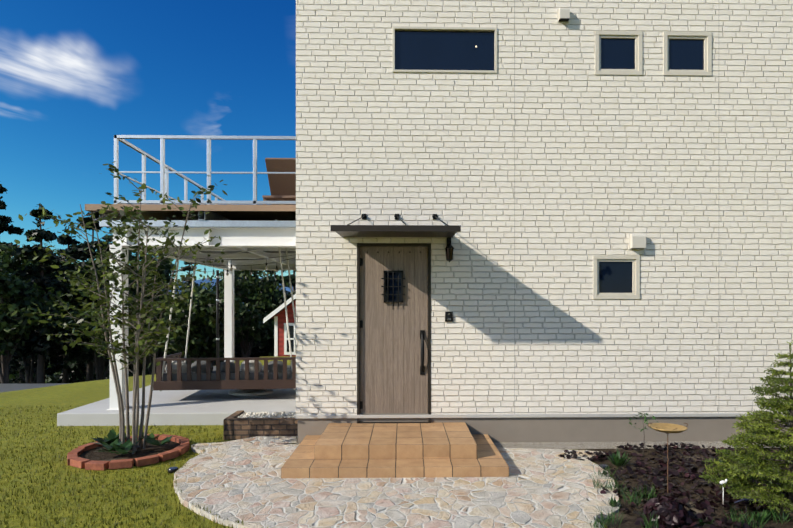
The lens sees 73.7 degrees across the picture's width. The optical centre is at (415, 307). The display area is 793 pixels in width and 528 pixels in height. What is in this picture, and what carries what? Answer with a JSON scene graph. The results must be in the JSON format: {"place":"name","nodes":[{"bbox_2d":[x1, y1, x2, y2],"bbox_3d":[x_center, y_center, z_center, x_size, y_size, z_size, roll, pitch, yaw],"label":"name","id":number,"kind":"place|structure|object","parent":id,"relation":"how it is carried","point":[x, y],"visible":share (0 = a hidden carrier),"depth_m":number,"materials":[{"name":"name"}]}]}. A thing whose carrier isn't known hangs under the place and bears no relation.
{"place":"outdoors","nodes":[
{"label":"outdoors","id":0,"kind":"place"},
{"bbox_2d":[0,0,295,279],"label":"sky","id":1,"kind":"structure","parent":0,"point":[76,75],"materials":[{"name":"blue"}]},
{"bbox_2d":[170,277,292,293],"bbox_3d":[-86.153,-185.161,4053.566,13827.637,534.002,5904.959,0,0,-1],"label":"distant mountain ridge","id":2,"kind":"structure","parent":0,"point":[214,281],"depth_m":6524.62,"materials":[{"name":"blue"}]},
{"bbox_2d":[228,389,273,395],"bbox_3d":[-3.163,1.585,10.197,0.840,0.110,0.840,0,0,-1],"label":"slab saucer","id":3,"kind":"object","parent":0,"point":[245,392],"visible":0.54,"depth_m":9.95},
{"bbox_2d":[0,356,619,527],"bbox_3d":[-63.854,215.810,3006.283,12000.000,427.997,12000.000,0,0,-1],"label":"ground","id":4,"kind":"structure","parent":0,"point":[75,395],"depth_m":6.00,"materials":[{"name":"green plant"}]},
{"bbox_2d":[0,181,35,383],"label":"cedar tree","id":5,"kind":"object","parent":4,"relation":"on","point":[5,226],"visible":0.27,"depth_m":27.64,"materials":[{"name":"green plant"}]},
{"bbox_2d":[9,361,34,379],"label":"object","id":6,"kind":"object","parent":4,"relation":"on","point":[11,376],"visible":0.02,"depth_m":56.45,"materials":[{"name":"green plant"}]},
{"bbox_2d":[0,242,50,309],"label":"oak tree","id":7,"kind":"object","parent":4,"relation":"on","point":[13,267],"visible":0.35,"depth_m":24.06,"materials":[{"name":"green plant"}]},
{"bbox_2d":[9,357,55,383],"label":"cedar tree","id":8,"kind":"object","parent":4,"relation":"on","point":[20,379],"visible":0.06,"depth_m":43.11,"materials":[{"name":"green plant"}]},
{"bbox_2d":[0,257,68,383],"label":"oak tree","id":9,"kind":"object","parent":4,"relation":"on","point":[13,327],"visible":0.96,"depth_m":20.60,"materials":[{"name":"green plant"}]},
{"bbox_2d":[0,383,69,392],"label":"road","id":10,"kind":"structure","parent":4,"relation":"on","point":[8,387],"depth_m":18.72,"materials":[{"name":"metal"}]},
{"bbox_2d":[11,245,76,383],"bbox_3d":[-21.389,4.106,29.916,4.705,15.425,5.232,0,0,-1],"label":"oak tree","id":11,"kind":"object","parent":4,"relation":"on","point":[29,369],"visible":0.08,"depth_m":29.51,"materials":[{"name":"green plant"}]},
{"bbox_2d":[9,224,86,382],"bbox_3d":[-21.679,3.842,32.312,4.519,17.970,5.613,0,0,39],"label":"cedar tree","id":12,"kind":"object","parent":4,"relation":"on","point":[55,361],"visible":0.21,"depth_m":32.15,"materials":[{"name":"green plant"}]},
{"bbox_2d":[9,203,92,383],"bbox_3d":[-17.397,1.950,24.817,4.270,13.625,3.067,0,0,27],"label":"cedar tree","id":13,"kind":"object","parent":4,"relation":"on","point":[43,347],"visible":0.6,"depth_m":24.39,"materials":[{"name":"green plant"}]},
{"bbox_2d":[47,240,95,382],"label":"cedar tree","id":14,"kind":"object","parent":4,"relation":"on","point":[78,377],"visible":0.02,"depth_m":39.12,"materials":[{"name":"green plant"}]},
{"bbox_2d":[36,363,131,383],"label":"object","id":15,"kind":"object","parent":4,"relation":"on","point":[47,380],"visible":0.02,"depth_m":48.40,"materials":[{"name":"green plant"}]},
{"bbox_2d":[57,212,112,380],"bbox_3d":[-17.760,2.407,28.602,4.548,15.865,3.523,0,0,-1],"label":"cedar tree","id":16,"kind":"object","parent":4,"relation":"on","point":[76,252],"visible":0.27,"depth_m":28.17,"materials":[{"name":"green plant"}]},
{"bbox_2d":[56,252,158,379],"bbox_3d":[-14.989,2.962,25.869,4.452,11.228,4.518,0,0,-39],"label":"oak tree","id":17,"kind":"object","parent":4,"relation":"on","point":[99,364],"visible":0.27,"depth_m":25.28,"materials":[{"name":"green plant"}]},
{"bbox_2d":[94,227,132,368],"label":"cedar tree","id":18,"kind":"object","parent":4,"relation":"on","point":[107,360],"depth_m":34.06,"materials":[{"name":"green plant"}]},
{"bbox_2d":[94,344,142,378],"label":"cedar tree","id":19,"kind":"object","parent":4,"relation":"on","point":[108,377],"depth_m":43.20,"materials":[{"name":"green plant"}]},
{"bbox_2d":[67,434,189,470],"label":"tree ring bricks","id":20,"kind":"object","parent":4,"relation":"on","point":[88,456],"visible":0.88,"depth_m":6.40,"materials":[{"name":"brick"}]},
{"bbox_2d":[11,161,227,453],"bbox_3d":[-3.617,-0.053,6.609,2.423,3.691,2.063,0,0,-1],"label":"tree","id":21,"kind":"object","parent":20,"relation":"on","point":[135,302],"visible":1,"depth_m":6.56,"materials":[{"name":"green plant"}]},
{"bbox_2d":[90,429,172,453],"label":"hosta plants","id":22,"kind":"object","parent":20,"relation":"on","point":[112,440],"visible":0.94,"depth_m":6.60,"materials":[{"name":"green plant"}]},
{"bbox_2d":[129,369,148,375],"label":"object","id":23,"kind":"object","parent":4,"relation":"on","point":[146,371],"depth_m":53.63,"materials":[{"name":"green plant"}]},
{"bbox_2d":[101,237,183,375],"bbox_3d":[-15.762,3.171,30.627,4.345,14.767,4.875,0,0,-12],"label":"oak tree","id":24,"kind":"object","parent":4,"relation":"on","point":[167,271],"visible":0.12,"depth_m":30.35,"materials":[{"name":"green plant"}]},
{"bbox_2d":[105,278,184,374],"bbox_3d":[-13.310,3.378,26.321,3.761,9.853,4.483,0,0,-1],"label":"maple tree","id":25,"kind":"object","parent":4,"relation":"on","point":[149,359],"visible":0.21,"depth_m":26.10,"materials":[{"name":"green plant"}]},
{"bbox_2d":[145,257,189,366],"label":"cedar tree","id":26,"kind":"object","parent":4,"relation":"on","point":[162,290],"depth_m":41.47,"materials":[{"name":"green plant"}]},
{"bbox_2d":[135,286,200,361],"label":"maple tree","id":27,"kind":"object","parent":4,"relation":"on","point":[183,356],"depth_m":30.55,"materials":[{"name":"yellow plant"}]},
{"bbox_2d":[57,385,295,425],"bbox_3d":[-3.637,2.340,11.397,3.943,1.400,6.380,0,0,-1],"label":"terrace slab","id":28,"kind":"structure","parent":4,"relation":"on","point":[193,407],"depth_m":8.66,"materials":[{"name":"grey concrete"}]},
{"bbox_2d":[107,246,233,409],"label":"porch columns","id":29,"kind":"structure","parent":28,"relation":"on","point":[229,316],"depth_m":8.57,"materials":[{"name":"white paint"}]},
{"bbox_2d":[216,270,218,357],"bbox_3d":[-5.107,0.340,13.657,0.080,2.600,0.084,0,0,-1],"label":"downspout","id":30,"kind":"object","parent":29,"relation":"attached to","point":[217,314],"visible":0.85,"depth_m":13.63,"materials":[{"name":"metal"}]},
{"bbox_2d":[109,227,295,269],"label":"white terrace beams","id":31,"kind":"structure","parent":28,"relation":"on","point":[256,242],"depth_m":8.61,"materials":[{"name":"paint"}]},
{"bbox_2d":[93,211,295,226],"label":"deck steel joists","id":32,"kind":"object","parent":31,"relation":"on","point":[211,219],"visible":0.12,"depth_m":8.48,"materials":[{"name":"white metal"}]},
{"bbox_2d":[85,204,295,220],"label":"deck boards","id":33,"kind":"object","parent":32,"relation":"on","point":[259,212],"visible":0.38,"depth_m":8.48,"materials":[{"name":"wood"}]},
{"bbox_2d":[114,135,295,204],"bbox_3d":[-3.270,-2.190,11.375,3.195,1.120,5.840,0,0,-1],"label":"deck railing","id":34,"kind":"object","parent":33,"relation":"on","point":[164,171],"visible":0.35,"depth_m":8.47,"materials":[{"name":"white metal"}]},
{"bbox_2d":[262,158,295,204],"bbox_3d":[-2.310,-2.119,10.065,0.640,0.979,2.100,0,0,-1],"label":"deck lounger","id":35,"kind":"object","parent":33,"relation":"on","point":[282,187],"visible":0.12,"depth_m":9.31,"materials":[{"name":"brown wood"}]},
{"bbox_2d":[136,251,293,279],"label":"string lights","id":36,"kind":"object","parent":31,"relation":"hanging from","point":[231,269],"visible":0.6,"depth_m":10.29,"materials":[{"name":"black metal"}]},
{"bbox_2d":[153,218,295,391],"bbox_3d":[-3.240,-0.061,9.842,2.668,3.042,1.260,0,0,-5],"label":"porch swing","id":37,"kind":"object","parent":31,"relation":"hanging from","point":[175,373],"visible":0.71,"depth_m":9.26,"materials":[{"name":"brown wood"}]},
{"bbox_2d":[199,251,295,260],"bbox_3d":[-3.219,-1.275,11.296,3.075,0.090,5.200,0,0,-1],"label":"terrace ceiling sheet","id":38,"kind":"object","parent":31,"relation":"on","point":[246,252],"visible":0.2,"depth_m":11.99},
{"bbox_2d":[180,261,198,364],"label":"cedar tree","id":39,"kind":"object","parent":4,"relation":"on","point":[191,268],"visible":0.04,"depth_m":45.56,"materials":[{"name":"green plant"}]},
{"bbox_2d":[171,275,223,365],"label":"oak tree","id":40,"kind":"object","parent":4,"relation":"on","point":[214,362],"visible":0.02,"depth_m":36.96,"materials":[{"name":"green plant"}]},
{"bbox_2d":[154,282,243,363],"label":"oak tree","id":41,"kind":"object","parent":4,"relation":"on","point":[202,343],"visible":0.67,"depth_m":23.84,"materials":[{"name":"green plant"}]},
{"bbox_2d":[211,270,271,365],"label":"cedar tree","id":42,"kind":"object","parent":4,"relation":"on","point":[237,350],"depth_m":33.07,"materials":[{"name":"green plant"}]},
{"bbox_2d":[210,270,294,357],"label":"oak tree","id":43,"kind":"object","parent":4,"relation":"on","point":[251,318],"visible":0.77,"depth_m":28.36,"materials":[{"name":"green plant"}]},
{"bbox_2d":[223,410,297,439],"bbox_3d":[-2.138,1.720,7.653,1.060,0.340,0.630,0,0,-1],"label":"brick planter","id":44,"kind":"object","parent":4,"relation":"on","point":[235,427],"visible":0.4,"depth_m":7.34,"materials":[{"name":"brown brick"}]},
{"bbox_2d":[238,411,295,417],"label":"planter pebbles","id":45,"kind":"object","parent":44,"relation":"on","point":[259,415],"visible":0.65,"depth_m":7.72,"materials":[{"name":"white gravel"}]},
{"bbox_2d":[250,270,290,356],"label":"cedar tree","id":46,"kind":"object","parent":4,"relation":"on","point":[265,351],"visible":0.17,"depth_m":32.26,"materials":[{"name":"green plant"}]},
{"bbox_2d":[263,294,295,356],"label":"red barn","id":47,"kind":"structure","parent":4,"relation":"on","point":[281,342],"depth_m":20.02,"materials":[{"name":"wood"}]},
{"bbox_2d":[271,270,295,355],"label":"cedar tree","id":48,"kind":"object","parent":4,"relation":"on","point":[293,279],"visible":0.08,"depth_m":35.93,"materials":[{"name":"green plant"}]},
{"bbox_2d":[281,422,508,477],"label":"porch steps","id":49,"kind":"structure","parent":4,"relation":"on","point":[391,450],"depth_m":5.86,"materials":[{"name":"tile"}]},
{"bbox_2d":[173,436,620,527],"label":"stone paving","id":50,"kind":"structure","parent":4,"relation":"on","point":[233,481],"depth_m":5.06,"materials":[{"name":"beige stone"}]},
{"bbox_2d":[161,443,757,522],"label":"garden solar lights","id":51,"kind":"object","parent":4,"relation":"on","point":[175,469],"visible":0.52,"depth_m":4.76,"materials":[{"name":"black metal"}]},
{"bbox_2d":[298,413,789,443],"bbox_3d":[3.606,1.770,12.342,10.535,0.740,10.560,0,0,-1],"label":"foundation","id":52,"kind":"object","parent":4,"relation":"on","point":[581,429],"visible":0.08,"depth_m":7.03,"materials":[{"name":"grey concrete"}]},
{"bbox_2d":[295,413,786,418],"bbox_3d":[3.606,1.433,12.341,10.599,0.045,10.626,0,0,-1],"label":"base flashing","id":53,"kind":"object","parent":52,"relation":"on","point":[517,415],"visible":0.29,"depth_m":6.98,"materials":[{"name":"metal"}]},
{"bbox_2d":[296,0,792,414],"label":"house walls","id":54,"kind":"structure","parent":52,"relation":"on","point":[690,178],"depth_m":7.00,"materials":[{"name":"white brick"}]},
{"bbox_2d":[357,243,430,422],"bbox_3d":[-0.281,0.344,6.974,0.975,2.377,0.147,0,0,-1],"label":"entrance door","id":55,"kind":"structure","parent":54,"relation":"attached to","point":[393,327],"depth_m":6.99,"materials":[{"name":"brown wood"}]},
{"bbox_2d":[331,214,460,236],"bbox_3d":[-0.229,-1.040,6.432,1.455,0.380,1.054,0,0,-1],"label":"door canopy","id":56,"kind":"object","parent":54,"relation":"attached to","point":[405,230],"visible":0.98,"depth_m":5.92,"materials":[{"name":"brown metal"}]},
{"bbox_2d":[445,312,452,321],"bbox_3d":[0.442,0.120,6.961,0.100,0.130,0.024,0,0,-1],"label":"intercom","id":57,"kind":"object","parent":54,"relation":"attached to","point":[448,316],"visible":1,"depth_m":6.95,"materials":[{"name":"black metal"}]},
{"bbox_2d":[445,238,453,261],"bbox_3d":[0.443,-0.754,6.898,0.114,0.332,0.151,0,0,-1],"label":"wall lantern","id":58,"kind":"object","parent":54,"relation":"attached to","point":[449,248],"depth_m":6.86,"materials":[{"name":"black metal"}]},
{"bbox_2d":[514,0,514,413],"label":"siding seams","id":59,"kind":"object","parent":54,"relation":"attached to","point":[514,206],"visible":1,"depth_m":6.99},
{"bbox_2d":[392,26,711,298],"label":"windows","id":60,"kind":"structure","parent":54,"relation":"attached to","point":[442,50],"depth_m":7.01,"materials":[{"name":"black glass"}]},
{"bbox_2d":[557,8,569,22],"bbox_3d":[1.957,-3.865,6.963,0.154,0.184,0.085,0,0,-1],"label":"vent hood","id":61,"kind":"object","parent":54,"relation":"attached to","point":[563,15],"visible":1,"depth_m":6.92,"materials":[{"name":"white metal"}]},
{"bbox_2d":[629,233,645,249],"bbox_3d":[2.940,-0.875,6.984,0.209,0.214,0.085,0,0,-1],"label":"vent hood","id":62,"kind":"object","parent":54,"relation":"attached to","point":[637,241],"visible":1,"depth_m":6.94,"materials":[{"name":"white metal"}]},
{"bbox_2d":[494,441,787,448],"bbox_3d":[4.999,1.793,6.930,8.020,0.005,0.320,0,0,-1],"label":"gravel strip","id":63,"kind":"object","parent":4,"relation":"on","point":[580,445],"depth_m":6.91,"materials":[{"name":"grey gravel"}]},
{"bbox_2d":[578,448,792,527],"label":"garden bed soil","id":64,"kind":"structure","parent":4,"relation":"on","point":[628,521],"depth_m":5.20,"materials":[{"name":"brown soil"}]},
{"bbox_2d":[647,423,687,492],"bbox_3d":[2.411,1.455,5.049,0.337,0.710,0.337,0,0,-39],"label":"bird bath","id":65,"kind":"object","parent":64,"relation":"on","point":[667,428],"visible":0.98,"depth_m":5.06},
{"bbox_2d":[558,442,787,527],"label":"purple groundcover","id":66,"kind":"object","parent":64,"relation":"on","point":[666,505],"visible":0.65,"depth_m":5.10,"materials":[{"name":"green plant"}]},
{"bbox_2d":[585,412,791,527],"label":"green plants","id":67,"kind":"object","parent":64,"relation":"on","point":[618,461],"visible":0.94,"depth_m":4.53,"materials":[{"name":"green plant"}]},
{"bbox_2d":[699,340,792,512],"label":"young spruce tree","id":68,"kind":"object","parent":64,"relation":"on","point":[754,465],"visible":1,"depth_m":4.75,"materials":[{"name":"green plant"}]}
]}

